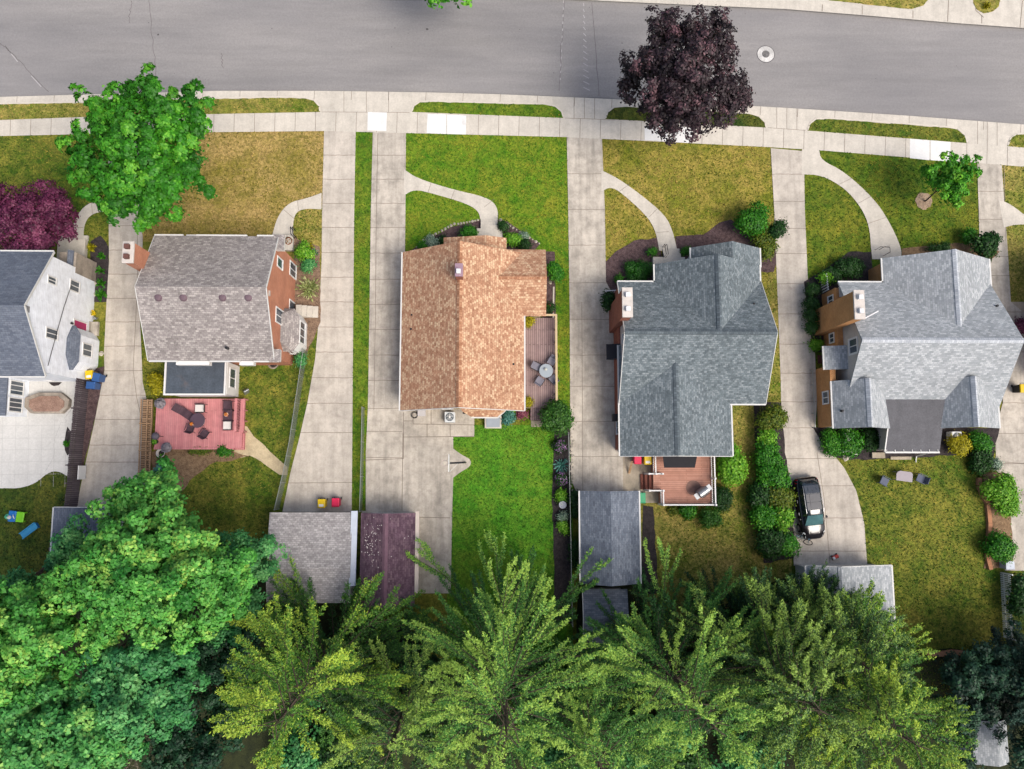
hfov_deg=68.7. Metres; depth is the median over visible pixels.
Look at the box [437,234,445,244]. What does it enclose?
shrub
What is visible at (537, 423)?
paving slab
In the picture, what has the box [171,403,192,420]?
lounge chair
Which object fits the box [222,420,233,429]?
patio chair
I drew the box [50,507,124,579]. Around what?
garage
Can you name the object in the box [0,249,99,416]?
white house
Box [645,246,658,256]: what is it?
shrub
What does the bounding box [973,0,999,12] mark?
verge
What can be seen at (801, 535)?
bicycle
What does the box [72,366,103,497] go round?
garden bed
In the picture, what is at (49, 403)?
rug
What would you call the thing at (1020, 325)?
shrub
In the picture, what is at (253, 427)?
lawn
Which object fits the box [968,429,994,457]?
shrub
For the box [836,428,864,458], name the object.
shrub
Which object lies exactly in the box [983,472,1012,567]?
garden bed
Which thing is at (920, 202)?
garden bed
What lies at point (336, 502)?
wheelie bin
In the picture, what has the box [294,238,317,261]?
shrub
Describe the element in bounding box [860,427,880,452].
shrub
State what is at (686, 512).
shrub
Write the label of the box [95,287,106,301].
plant
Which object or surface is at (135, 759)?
dead tree
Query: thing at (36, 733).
maple tree
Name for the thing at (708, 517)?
shrub
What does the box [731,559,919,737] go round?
conifer tree
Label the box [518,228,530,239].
shrub
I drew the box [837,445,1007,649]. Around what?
lawn
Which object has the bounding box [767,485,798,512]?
shrub
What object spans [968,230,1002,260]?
shrub
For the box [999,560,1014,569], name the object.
utility box
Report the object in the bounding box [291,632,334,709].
shrub
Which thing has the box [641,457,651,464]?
wheelie bin
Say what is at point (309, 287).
plant
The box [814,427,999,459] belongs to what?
garden bed
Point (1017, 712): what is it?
conifer tree
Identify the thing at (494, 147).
lawn
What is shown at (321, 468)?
driveway
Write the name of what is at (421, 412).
storage box
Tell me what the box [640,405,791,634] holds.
lawn
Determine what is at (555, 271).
shrub
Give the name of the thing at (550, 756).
shrub
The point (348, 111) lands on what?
pavement
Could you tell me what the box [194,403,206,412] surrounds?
patio chair
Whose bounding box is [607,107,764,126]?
verge
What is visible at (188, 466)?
garden bed
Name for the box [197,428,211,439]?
patio chair
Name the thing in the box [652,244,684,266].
front steps
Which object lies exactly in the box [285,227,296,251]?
front steps
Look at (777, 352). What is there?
lawn
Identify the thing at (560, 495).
shrub
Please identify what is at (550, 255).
garden bed
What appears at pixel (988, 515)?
bed edging
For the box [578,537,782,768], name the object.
conifer tree
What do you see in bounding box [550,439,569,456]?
shrub
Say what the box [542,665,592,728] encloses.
shrub
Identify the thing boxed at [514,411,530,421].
shrub
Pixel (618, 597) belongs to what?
shed
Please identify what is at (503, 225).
shrub
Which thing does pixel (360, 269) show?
lawn
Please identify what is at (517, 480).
lawn
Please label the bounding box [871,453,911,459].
porch step
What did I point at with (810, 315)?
shrub
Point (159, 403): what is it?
flower pot
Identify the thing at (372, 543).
fallen petals
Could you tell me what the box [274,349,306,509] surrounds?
chain link fence
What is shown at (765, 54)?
manhole
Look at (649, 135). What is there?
pavement slab
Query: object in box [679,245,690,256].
shrub
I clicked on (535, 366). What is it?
patio chair
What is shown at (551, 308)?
shrub
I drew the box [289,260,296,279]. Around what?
window
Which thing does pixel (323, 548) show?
garage
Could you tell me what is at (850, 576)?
garage
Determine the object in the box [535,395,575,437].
shrub
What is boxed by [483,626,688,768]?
conifer tree
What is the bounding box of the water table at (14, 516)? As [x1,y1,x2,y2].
[7,510,26,522]
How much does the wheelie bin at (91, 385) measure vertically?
1.069 m
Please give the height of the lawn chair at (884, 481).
0.852 m
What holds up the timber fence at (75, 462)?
on the ground at (425, 601)
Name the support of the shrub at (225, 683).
on the soil
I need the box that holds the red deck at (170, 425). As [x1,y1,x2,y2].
[154,398,247,449]
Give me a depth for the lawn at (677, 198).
59.45 m
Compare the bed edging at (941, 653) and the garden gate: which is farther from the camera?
the garden gate
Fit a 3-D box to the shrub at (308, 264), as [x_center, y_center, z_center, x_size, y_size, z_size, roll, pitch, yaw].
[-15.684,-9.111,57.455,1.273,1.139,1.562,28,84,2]
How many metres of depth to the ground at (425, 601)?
56.30 m
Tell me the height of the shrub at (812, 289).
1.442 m
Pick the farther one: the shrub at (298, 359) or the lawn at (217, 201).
the lawn at (217, 201)
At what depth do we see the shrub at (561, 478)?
55.98 m
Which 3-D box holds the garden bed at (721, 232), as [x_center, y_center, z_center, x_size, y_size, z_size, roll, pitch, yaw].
[17.154,-10.913,58.921,8.614,0.001,4.288,0,84,-1]
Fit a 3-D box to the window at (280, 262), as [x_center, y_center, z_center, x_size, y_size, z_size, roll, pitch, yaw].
[-16.605,-8.685,53.600,0.100,1.340,0.785,0,84,-1]
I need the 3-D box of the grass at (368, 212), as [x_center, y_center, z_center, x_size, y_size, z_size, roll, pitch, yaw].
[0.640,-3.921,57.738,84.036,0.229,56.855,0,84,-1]
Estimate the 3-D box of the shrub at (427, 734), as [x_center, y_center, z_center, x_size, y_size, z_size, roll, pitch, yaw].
[-4.459,24.721,53.233,5.384,2.829,5.022,-45,86,-5]
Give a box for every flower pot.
[154,397,165,408]
[161,443,171,452]
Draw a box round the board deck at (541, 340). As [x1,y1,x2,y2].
[525,314,557,419]
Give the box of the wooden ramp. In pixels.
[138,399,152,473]
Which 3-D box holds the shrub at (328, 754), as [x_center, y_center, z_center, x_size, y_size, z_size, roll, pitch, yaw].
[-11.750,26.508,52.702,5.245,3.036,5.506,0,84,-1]
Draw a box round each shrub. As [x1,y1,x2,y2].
[146,370,163,397]
[187,446,212,456]
[201,674,263,736]
[214,445,233,458]
[266,715,325,768]
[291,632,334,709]
[292,351,308,370]
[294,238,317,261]
[297,258,317,274]
[314,727,380,768]
[324,682,381,739]
[371,620,403,658]
[414,240,426,248]
[416,687,478,766]
[424,232,440,246]
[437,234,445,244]
[457,223,478,236]
[497,219,509,232]
[501,410,516,429]
[502,230,522,247]
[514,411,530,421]
[516,237,532,249]
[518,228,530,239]
[525,316,535,328]
[525,725,590,768]
[526,394,534,408]
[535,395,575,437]
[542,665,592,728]
[546,259,565,282]
[546,301,556,313]
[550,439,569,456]
[552,487,566,504]
[553,520,569,535]
[554,471,570,486]
[556,508,569,522]
[566,488,578,521]
[566,536,578,570]
[598,288,614,312]
[608,706,697,768]
[613,272,624,283]
[622,258,652,280]
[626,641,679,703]
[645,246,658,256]
[647,745,712,768]
[666,506,678,518]
[678,506,698,520]
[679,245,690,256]
[695,506,723,531]
[705,720,791,768]
[710,483,734,514]
[715,440,749,486]
[733,200,772,238]
[743,478,772,510]
[744,501,779,532]
[747,224,777,247]
[751,439,781,467]
[752,525,790,563]
[753,402,788,430]
[753,454,794,491]
[755,428,779,447]
[757,237,779,261]
[766,216,789,241]
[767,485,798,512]
[772,531,801,559]
[773,505,795,532]
[799,294,821,311]
[801,306,819,324]
[801,319,819,337]
[803,281,823,297]
[803,336,825,352]
[815,271,835,285]
[817,427,843,458]
[819,263,843,284]
[832,255,866,280]
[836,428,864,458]
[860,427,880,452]
[925,240,952,251]
[943,429,972,457]
[957,638,1010,699]
[958,227,981,246]
[966,447,998,476]
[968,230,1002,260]
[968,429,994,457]
[975,696,1021,727]
[977,469,1022,508]
[977,528,1017,566]
[989,496,1022,524]
[990,456,1004,470]
[1003,571,1023,618]
[1014,316,1023,337]
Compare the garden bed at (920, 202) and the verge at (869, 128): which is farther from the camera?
the verge at (869, 128)
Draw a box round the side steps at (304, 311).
[296,305,317,317]
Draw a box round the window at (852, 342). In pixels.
[848,336,857,355]
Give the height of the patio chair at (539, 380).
0.852 m
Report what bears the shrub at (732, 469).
on the lawn at (726, 539)
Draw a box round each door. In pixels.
[73,318,87,330]
[289,299,294,308]
[486,418,499,426]
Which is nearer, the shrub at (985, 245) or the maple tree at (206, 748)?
the maple tree at (206, 748)
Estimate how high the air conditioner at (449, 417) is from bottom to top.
0.850 m
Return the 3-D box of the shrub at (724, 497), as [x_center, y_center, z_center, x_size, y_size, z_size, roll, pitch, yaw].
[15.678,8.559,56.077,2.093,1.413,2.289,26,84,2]
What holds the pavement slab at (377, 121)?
on the pavement at (348, 111)
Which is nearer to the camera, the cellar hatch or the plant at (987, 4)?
the cellar hatch
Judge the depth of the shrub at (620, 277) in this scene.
57.94 m
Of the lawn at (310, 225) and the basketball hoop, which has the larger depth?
the lawn at (310, 225)
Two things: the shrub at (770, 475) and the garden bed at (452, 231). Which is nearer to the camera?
the shrub at (770, 475)
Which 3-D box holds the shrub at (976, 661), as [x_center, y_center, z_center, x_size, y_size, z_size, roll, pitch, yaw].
[34.065,20.601,54.393,4.541,2.922,3.784,-36,86,-5]
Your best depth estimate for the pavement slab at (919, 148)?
60.15 m
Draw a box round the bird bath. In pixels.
[559,501,565,508]
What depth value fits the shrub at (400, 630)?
53.08 m
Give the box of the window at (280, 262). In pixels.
[277,255,283,270]
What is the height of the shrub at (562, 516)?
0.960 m
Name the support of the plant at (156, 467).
on the garden bed at (188, 466)
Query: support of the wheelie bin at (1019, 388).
on the driveway at (1009, 443)
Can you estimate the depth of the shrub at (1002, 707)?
53.32 m
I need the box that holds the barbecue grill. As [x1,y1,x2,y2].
[694,484,712,499]
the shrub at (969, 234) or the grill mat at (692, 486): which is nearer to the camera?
the grill mat at (692, 486)
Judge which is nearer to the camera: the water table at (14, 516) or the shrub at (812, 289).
the water table at (14, 516)
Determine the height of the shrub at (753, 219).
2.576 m
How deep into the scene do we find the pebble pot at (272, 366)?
56.83 m
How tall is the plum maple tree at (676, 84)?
12.763 m
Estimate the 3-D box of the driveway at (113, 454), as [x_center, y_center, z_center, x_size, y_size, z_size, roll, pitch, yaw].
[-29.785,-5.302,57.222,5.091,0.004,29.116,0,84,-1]
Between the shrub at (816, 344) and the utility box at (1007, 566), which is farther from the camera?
the shrub at (816, 344)
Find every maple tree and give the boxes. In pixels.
[0,178,80,249]
[0,512,90,612]
[0,570,82,706]
[0,657,149,768]
[38,455,257,666]
[54,62,218,234]
[59,609,210,761]
[140,623,264,768]
[197,527,291,653]
[616,3,755,145]
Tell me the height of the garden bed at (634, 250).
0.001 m
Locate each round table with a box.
[190,413,205,427]
[539,364,552,377]
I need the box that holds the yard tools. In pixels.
[241,388,249,394]
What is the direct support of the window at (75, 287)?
in the white house at (46, 303)
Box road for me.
[0,0,1023,123]
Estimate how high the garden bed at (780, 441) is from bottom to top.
0.001 m
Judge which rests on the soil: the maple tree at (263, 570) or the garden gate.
the maple tree at (263, 570)
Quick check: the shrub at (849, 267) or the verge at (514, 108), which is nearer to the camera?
the shrub at (849, 267)
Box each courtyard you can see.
[362,409,473,592]
[623,457,658,502]
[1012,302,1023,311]
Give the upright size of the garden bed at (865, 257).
0.001 m
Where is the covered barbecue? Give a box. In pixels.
[151,432,163,439]
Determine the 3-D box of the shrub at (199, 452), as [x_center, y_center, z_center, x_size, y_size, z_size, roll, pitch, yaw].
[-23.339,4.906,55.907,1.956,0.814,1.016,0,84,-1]
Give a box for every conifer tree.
[207,555,441,768]
[310,610,486,768]
[348,528,649,768]
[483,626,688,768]
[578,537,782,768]
[625,564,868,768]
[711,573,979,768]
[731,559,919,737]
[976,626,1023,746]
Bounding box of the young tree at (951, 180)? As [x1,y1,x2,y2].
[919,150,982,209]
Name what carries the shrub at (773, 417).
on the lawn at (726, 539)
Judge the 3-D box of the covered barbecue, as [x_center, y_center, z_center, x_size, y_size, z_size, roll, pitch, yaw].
[-26.268,3.833,55.389,0.642,0.810,0.638,0,84,-1]
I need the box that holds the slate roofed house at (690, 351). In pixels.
[606,241,777,467]
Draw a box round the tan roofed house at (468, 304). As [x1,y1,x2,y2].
[399,235,546,417]
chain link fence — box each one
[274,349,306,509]
[359,407,364,511]
[567,433,572,626]
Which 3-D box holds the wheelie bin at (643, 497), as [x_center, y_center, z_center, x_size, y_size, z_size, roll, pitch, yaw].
[9.690,8.438,56.141,0.506,0.949,0.912,0,84,-1]
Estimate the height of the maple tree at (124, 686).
13.700 m
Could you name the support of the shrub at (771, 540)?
on the lawn at (726, 539)
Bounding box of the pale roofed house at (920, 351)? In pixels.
[815,249,1023,461]
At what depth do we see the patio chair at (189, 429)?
55.44 m
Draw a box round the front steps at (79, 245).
[57,235,88,258]
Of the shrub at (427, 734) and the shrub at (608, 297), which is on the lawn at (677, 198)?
the shrub at (608, 297)
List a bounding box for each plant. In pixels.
[63,440,69,446]
[87,243,96,251]
[95,266,104,273]
[95,278,105,287]
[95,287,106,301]
[96,251,104,259]
[152,463,161,473]
[295,276,319,301]
[553,459,567,473]
[982,1,990,9]
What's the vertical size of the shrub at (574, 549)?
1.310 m
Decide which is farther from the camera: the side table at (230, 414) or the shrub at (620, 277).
the shrub at (620, 277)
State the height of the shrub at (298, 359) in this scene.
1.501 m
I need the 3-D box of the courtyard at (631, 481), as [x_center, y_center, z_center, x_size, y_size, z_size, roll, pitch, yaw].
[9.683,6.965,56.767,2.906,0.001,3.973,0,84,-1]
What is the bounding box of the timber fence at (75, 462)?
[62,378,88,506]
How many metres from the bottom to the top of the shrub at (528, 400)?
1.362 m
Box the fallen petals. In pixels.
[361,518,408,588]
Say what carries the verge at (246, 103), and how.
on the pavement at (348, 111)
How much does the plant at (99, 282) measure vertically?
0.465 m
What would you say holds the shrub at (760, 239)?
on the lawn at (677, 198)
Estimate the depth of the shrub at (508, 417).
56.28 m
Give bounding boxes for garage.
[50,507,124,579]
[266,511,357,602]
[360,511,419,607]
[578,491,641,585]
[795,564,895,644]
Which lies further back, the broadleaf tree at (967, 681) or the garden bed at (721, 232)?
the garden bed at (721, 232)
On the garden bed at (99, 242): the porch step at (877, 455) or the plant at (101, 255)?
the plant at (101, 255)
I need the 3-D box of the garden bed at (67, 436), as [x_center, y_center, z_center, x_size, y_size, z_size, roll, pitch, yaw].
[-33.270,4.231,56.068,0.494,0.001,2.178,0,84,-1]
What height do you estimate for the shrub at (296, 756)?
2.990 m
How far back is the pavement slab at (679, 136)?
59.81 m
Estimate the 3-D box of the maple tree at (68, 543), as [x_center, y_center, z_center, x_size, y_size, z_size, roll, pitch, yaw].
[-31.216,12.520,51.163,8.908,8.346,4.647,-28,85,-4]
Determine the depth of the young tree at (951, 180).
55.39 m
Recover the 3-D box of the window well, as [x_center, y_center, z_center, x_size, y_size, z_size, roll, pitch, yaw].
[-34.489,-0.024,56.543,0.974,0.044,0.307,0,84,-1]
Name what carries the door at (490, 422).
in the cellar hatch
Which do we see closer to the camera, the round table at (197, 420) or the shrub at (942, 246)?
the round table at (197, 420)
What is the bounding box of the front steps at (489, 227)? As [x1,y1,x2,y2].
[477,219,502,236]
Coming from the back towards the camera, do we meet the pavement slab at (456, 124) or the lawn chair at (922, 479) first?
the pavement slab at (456, 124)
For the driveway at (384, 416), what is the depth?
57.60 m
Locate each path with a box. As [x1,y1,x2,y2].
[74,202,102,234]
[234,426,286,474]
[272,193,321,234]
[404,170,497,220]
[601,170,676,250]
[802,148,900,258]
[999,201,1023,226]
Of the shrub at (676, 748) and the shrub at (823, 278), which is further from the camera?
the shrub at (823, 278)
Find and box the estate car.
[791,476,827,539]
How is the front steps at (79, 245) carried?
on the lawn at (19, 178)
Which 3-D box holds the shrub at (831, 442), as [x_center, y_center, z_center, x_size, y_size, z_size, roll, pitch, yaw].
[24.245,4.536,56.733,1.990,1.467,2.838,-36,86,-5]
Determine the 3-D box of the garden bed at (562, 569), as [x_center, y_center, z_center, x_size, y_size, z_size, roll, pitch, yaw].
[3.762,10.467,56.237,1.545,0.001,14.550,0,84,-1]
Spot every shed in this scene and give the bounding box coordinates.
[582,588,628,648]
[960,719,1008,766]
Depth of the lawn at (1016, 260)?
59.35 m
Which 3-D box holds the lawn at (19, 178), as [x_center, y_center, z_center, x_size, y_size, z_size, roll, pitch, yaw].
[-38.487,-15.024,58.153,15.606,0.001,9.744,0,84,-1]
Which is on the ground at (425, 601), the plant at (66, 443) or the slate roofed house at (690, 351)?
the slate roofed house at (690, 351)
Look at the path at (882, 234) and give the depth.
59.55 m
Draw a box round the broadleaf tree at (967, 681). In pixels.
[922,617,1023,768]
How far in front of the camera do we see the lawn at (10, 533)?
55.41 m
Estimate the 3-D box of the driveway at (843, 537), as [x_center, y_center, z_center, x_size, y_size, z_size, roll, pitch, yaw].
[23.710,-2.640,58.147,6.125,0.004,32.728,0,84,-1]
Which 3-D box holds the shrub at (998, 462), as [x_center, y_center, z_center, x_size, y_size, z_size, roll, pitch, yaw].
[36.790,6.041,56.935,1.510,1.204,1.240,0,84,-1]
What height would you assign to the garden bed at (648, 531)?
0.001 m
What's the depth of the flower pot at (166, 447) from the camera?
55.16 m
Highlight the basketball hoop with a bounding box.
[441,454,466,471]
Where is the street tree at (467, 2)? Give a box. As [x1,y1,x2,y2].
[424,0,471,8]
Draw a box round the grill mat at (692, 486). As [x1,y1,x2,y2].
[686,480,700,494]
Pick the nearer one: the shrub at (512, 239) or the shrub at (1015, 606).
the shrub at (1015, 606)
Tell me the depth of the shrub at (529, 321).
56.77 m
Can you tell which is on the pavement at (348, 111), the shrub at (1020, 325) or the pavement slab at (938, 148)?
the pavement slab at (938, 148)
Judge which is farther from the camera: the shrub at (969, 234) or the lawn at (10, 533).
the shrub at (969, 234)
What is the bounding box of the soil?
[15,547,1023,768]
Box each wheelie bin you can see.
[85,369,98,379]
[85,381,100,389]
[91,371,107,381]
[317,498,327,507]
[332,497,341,506]
[632,457,641,463]
[640,491,645,502]
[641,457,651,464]
[1011,384,1023,392]
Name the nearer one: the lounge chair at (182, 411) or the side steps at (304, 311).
the lounge chair at (182, 411)
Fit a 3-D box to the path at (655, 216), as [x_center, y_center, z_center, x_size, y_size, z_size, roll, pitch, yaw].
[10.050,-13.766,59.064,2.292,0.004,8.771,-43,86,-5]
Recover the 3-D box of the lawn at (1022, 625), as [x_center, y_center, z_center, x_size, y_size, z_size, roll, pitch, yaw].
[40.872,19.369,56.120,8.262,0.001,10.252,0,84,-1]
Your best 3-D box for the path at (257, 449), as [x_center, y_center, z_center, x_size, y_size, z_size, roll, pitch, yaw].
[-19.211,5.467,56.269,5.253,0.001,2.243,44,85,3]
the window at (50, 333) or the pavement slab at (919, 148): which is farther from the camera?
the pavement slab at (919, 148)
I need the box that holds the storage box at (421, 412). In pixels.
[418,410,425,415]
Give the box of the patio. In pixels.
[0,381,79,487]
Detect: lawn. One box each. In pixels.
[0,134,108,251]
[0,471,66,577]
[140,321,165,401]
[142,131,323,241]
[176,347,315,545]
[286,209,321,282]
[352,132,372,511]
[405,133,569,424]
[447,425,572,674]
[602,139,776,293]
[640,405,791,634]
[766,272,780,401]
[800,149,978,278]
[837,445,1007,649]
[1002,165,1023,207]
[1006,224,1023,301]
[1008,573,1023,649]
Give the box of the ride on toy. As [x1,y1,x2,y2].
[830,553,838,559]
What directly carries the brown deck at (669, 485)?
on the lawn at (726, 539)
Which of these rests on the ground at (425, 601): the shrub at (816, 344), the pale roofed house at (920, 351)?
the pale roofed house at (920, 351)
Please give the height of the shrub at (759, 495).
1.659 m
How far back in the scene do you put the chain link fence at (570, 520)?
55.54 m
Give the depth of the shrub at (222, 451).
55.67 m
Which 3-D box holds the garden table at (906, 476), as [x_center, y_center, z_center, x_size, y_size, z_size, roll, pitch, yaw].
[29.652,6.977,56.911,1.260,0.712,0.779,6,84,-1]
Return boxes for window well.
[49,382,61,385]
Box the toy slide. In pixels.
[19,522,39,538]
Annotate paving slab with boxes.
[531,421,542,426]
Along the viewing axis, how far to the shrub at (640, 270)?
57.49 m
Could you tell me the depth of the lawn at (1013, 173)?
60.05 m
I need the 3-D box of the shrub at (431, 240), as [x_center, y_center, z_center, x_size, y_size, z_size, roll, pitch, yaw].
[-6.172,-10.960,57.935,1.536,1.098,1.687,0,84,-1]
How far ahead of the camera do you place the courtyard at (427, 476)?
56.41 m
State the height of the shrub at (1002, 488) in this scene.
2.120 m
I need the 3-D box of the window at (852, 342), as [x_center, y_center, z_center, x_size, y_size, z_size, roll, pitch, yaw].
[24.758,-2.793,54.316,0.100,1.350,1.250,0,84,-1]
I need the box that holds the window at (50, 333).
[45,326,58,340]
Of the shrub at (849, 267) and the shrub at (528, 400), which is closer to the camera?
the shrub at (528, 400)
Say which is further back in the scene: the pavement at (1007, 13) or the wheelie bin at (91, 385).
the pavement at (1007, 13)
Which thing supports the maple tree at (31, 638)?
on the ground at (425, 601)
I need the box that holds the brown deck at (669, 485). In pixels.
[640,456,716,505]
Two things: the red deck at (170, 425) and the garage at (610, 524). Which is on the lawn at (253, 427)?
the red deck at (170, 425)
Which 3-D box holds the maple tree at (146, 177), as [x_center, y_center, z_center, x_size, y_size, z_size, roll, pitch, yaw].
[-25.061,-15.520,51.878,10.998,13.395,11.834,0,84,-1]
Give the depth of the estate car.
55.64 m
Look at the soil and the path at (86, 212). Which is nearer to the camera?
the soil
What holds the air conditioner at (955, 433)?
on the garden bed at (993, 433)
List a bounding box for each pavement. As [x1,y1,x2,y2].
[0,91,1023,166]
[596,0,1023,27]
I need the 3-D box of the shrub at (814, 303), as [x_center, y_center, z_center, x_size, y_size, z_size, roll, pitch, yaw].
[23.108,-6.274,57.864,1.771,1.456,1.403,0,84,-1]
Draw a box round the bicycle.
[794,532,812,544]
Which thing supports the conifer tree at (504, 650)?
on the ground at (425, 601)
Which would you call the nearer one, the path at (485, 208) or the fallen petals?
the fallen petals
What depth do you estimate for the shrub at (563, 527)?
55.56 m
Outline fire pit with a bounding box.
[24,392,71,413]
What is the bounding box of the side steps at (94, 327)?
[89,321,99,335]
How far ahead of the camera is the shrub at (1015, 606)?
54.98 m
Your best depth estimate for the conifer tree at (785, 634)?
45.18 m
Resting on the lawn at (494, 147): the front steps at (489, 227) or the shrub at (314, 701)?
the front steps at (489, 227)
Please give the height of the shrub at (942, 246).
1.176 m
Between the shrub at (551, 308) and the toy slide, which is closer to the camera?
the toy slide
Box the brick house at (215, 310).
[122,234,306,396]
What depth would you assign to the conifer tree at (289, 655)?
45.25 m
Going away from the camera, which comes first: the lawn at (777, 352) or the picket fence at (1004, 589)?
the picket fence at (1004, 589)
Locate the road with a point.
(828, 61)
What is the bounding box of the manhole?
[757,46,774,62]
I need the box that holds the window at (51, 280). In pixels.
[47,275,57,285]
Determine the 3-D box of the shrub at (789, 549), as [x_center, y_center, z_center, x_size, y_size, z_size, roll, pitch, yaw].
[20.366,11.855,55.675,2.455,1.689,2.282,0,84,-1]
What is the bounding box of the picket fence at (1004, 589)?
[1000,572,1015,640]
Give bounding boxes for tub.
[156,449,164,456]
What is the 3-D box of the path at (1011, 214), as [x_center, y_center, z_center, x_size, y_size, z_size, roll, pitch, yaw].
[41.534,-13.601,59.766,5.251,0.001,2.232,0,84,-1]
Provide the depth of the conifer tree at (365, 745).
46.90 m
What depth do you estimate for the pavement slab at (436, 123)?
59.47 m
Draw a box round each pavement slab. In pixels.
[367,112,386,130]
[427,114,445,133]
[447,114,465,134]
[645,126,667,140]
[670,127,692,142]
[910,139,929,159]
[931,140,950,160]
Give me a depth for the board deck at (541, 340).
56.86 m
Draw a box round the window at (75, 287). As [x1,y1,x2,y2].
[69,278,80,293]
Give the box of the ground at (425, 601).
[53,147,1023,665]
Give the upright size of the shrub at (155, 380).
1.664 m
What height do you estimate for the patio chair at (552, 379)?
0.852 m
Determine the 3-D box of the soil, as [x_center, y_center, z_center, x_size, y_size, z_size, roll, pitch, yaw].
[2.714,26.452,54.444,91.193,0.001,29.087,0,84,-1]
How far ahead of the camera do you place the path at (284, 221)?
58.41 m
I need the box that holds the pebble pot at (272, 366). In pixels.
[268,365,277,368]
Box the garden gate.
[821,273,828,292]
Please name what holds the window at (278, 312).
in the brick house at (215, 310)
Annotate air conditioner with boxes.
[445,412,454,422]
[946,431,961,441]
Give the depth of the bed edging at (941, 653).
55.65 m
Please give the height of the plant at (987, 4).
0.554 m
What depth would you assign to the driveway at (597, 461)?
57.90 m
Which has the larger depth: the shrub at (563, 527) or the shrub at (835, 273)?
the shrub at (835, 273)
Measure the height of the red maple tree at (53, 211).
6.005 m
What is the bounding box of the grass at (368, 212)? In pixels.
[0,0,1023,713]
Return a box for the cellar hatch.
[485,416,501,427]
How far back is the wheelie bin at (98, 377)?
55.65 m
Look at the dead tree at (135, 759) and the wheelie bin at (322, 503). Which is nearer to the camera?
the dead tree at (135, 759)
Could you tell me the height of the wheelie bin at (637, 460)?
1.069 m
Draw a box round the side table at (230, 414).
[223,410,233,420]
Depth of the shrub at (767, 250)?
57.55 m
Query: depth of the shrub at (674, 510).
56.23 m
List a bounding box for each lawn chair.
[876,475,890,486]
[912,473,930,484]
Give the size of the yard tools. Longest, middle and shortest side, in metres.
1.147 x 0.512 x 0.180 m
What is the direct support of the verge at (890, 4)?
on the pavement at (1007, 13)
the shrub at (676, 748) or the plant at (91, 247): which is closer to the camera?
the shrub at (676, 748)
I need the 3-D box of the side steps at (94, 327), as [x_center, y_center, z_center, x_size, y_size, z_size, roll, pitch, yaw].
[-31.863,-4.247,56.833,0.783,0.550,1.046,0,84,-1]
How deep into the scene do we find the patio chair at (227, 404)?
55.70 m
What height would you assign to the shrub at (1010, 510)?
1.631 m
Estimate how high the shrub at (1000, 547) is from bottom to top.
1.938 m
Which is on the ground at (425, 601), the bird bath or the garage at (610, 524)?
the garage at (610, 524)
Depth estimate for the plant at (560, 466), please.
56.47 m
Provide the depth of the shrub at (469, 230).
57.60 m
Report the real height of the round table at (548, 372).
0.736 m
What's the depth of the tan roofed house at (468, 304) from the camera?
53.70 m
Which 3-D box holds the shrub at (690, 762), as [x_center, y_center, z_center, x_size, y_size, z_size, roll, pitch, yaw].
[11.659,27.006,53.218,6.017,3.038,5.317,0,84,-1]
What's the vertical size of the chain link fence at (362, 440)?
1.260 m
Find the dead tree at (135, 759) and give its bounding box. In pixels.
[124,709,149,768]
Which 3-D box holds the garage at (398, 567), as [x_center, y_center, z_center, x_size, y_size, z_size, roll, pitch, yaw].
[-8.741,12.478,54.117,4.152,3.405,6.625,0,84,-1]
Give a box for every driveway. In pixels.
[77,139,145,506]
[282,131,355,511]
[366,132,405,512]
[567,137,622,490]
[771,148,866,565]
[977,163,1023,570]
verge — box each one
[0,98,319,119]
[412,102,562,117]
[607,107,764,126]
[807,119,966,142]
[831,0,926,8]
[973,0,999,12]
[1008,135,1023,147]
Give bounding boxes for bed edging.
[926,649,965,656]
[976,477,992,569]
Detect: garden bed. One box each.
[65,427,70,454]
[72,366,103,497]
[90,236,108,301]
[151,449,250,492]
[294,238,320,351]
[412,220,480,249]
[497,221,538,249]
[542,251,555,317]
[552,428,572,622]
[606,237,660,291]
[641,505,657,593]
[675,220,775,272]
[754,402,794,562]
[804,251,871,351]
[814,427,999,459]
[902,243,999,257]
[915,193,931,209]
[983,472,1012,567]
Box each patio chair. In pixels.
[184,423,194,433]
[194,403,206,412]
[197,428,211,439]
[222,400,234,409]
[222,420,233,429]
[531,361,541,370]
[534,375,544,386]
[547,354,557,366]
[547,374,559,384]
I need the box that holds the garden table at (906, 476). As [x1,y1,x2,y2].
[892,471,912,481]
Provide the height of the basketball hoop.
3.700 m
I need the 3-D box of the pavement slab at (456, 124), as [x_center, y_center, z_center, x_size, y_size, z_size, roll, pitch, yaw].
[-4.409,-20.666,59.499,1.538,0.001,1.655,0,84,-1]
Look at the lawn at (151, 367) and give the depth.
56.85 m
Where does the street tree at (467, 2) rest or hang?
on the ground
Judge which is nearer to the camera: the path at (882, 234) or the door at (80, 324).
the door at (80, 324)
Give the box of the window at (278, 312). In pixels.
[275,306,283,324]
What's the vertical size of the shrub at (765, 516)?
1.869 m
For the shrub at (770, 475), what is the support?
on the lawn at (726, 539)
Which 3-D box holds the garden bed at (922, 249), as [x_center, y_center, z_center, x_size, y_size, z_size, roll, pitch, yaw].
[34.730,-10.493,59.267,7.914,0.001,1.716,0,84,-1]

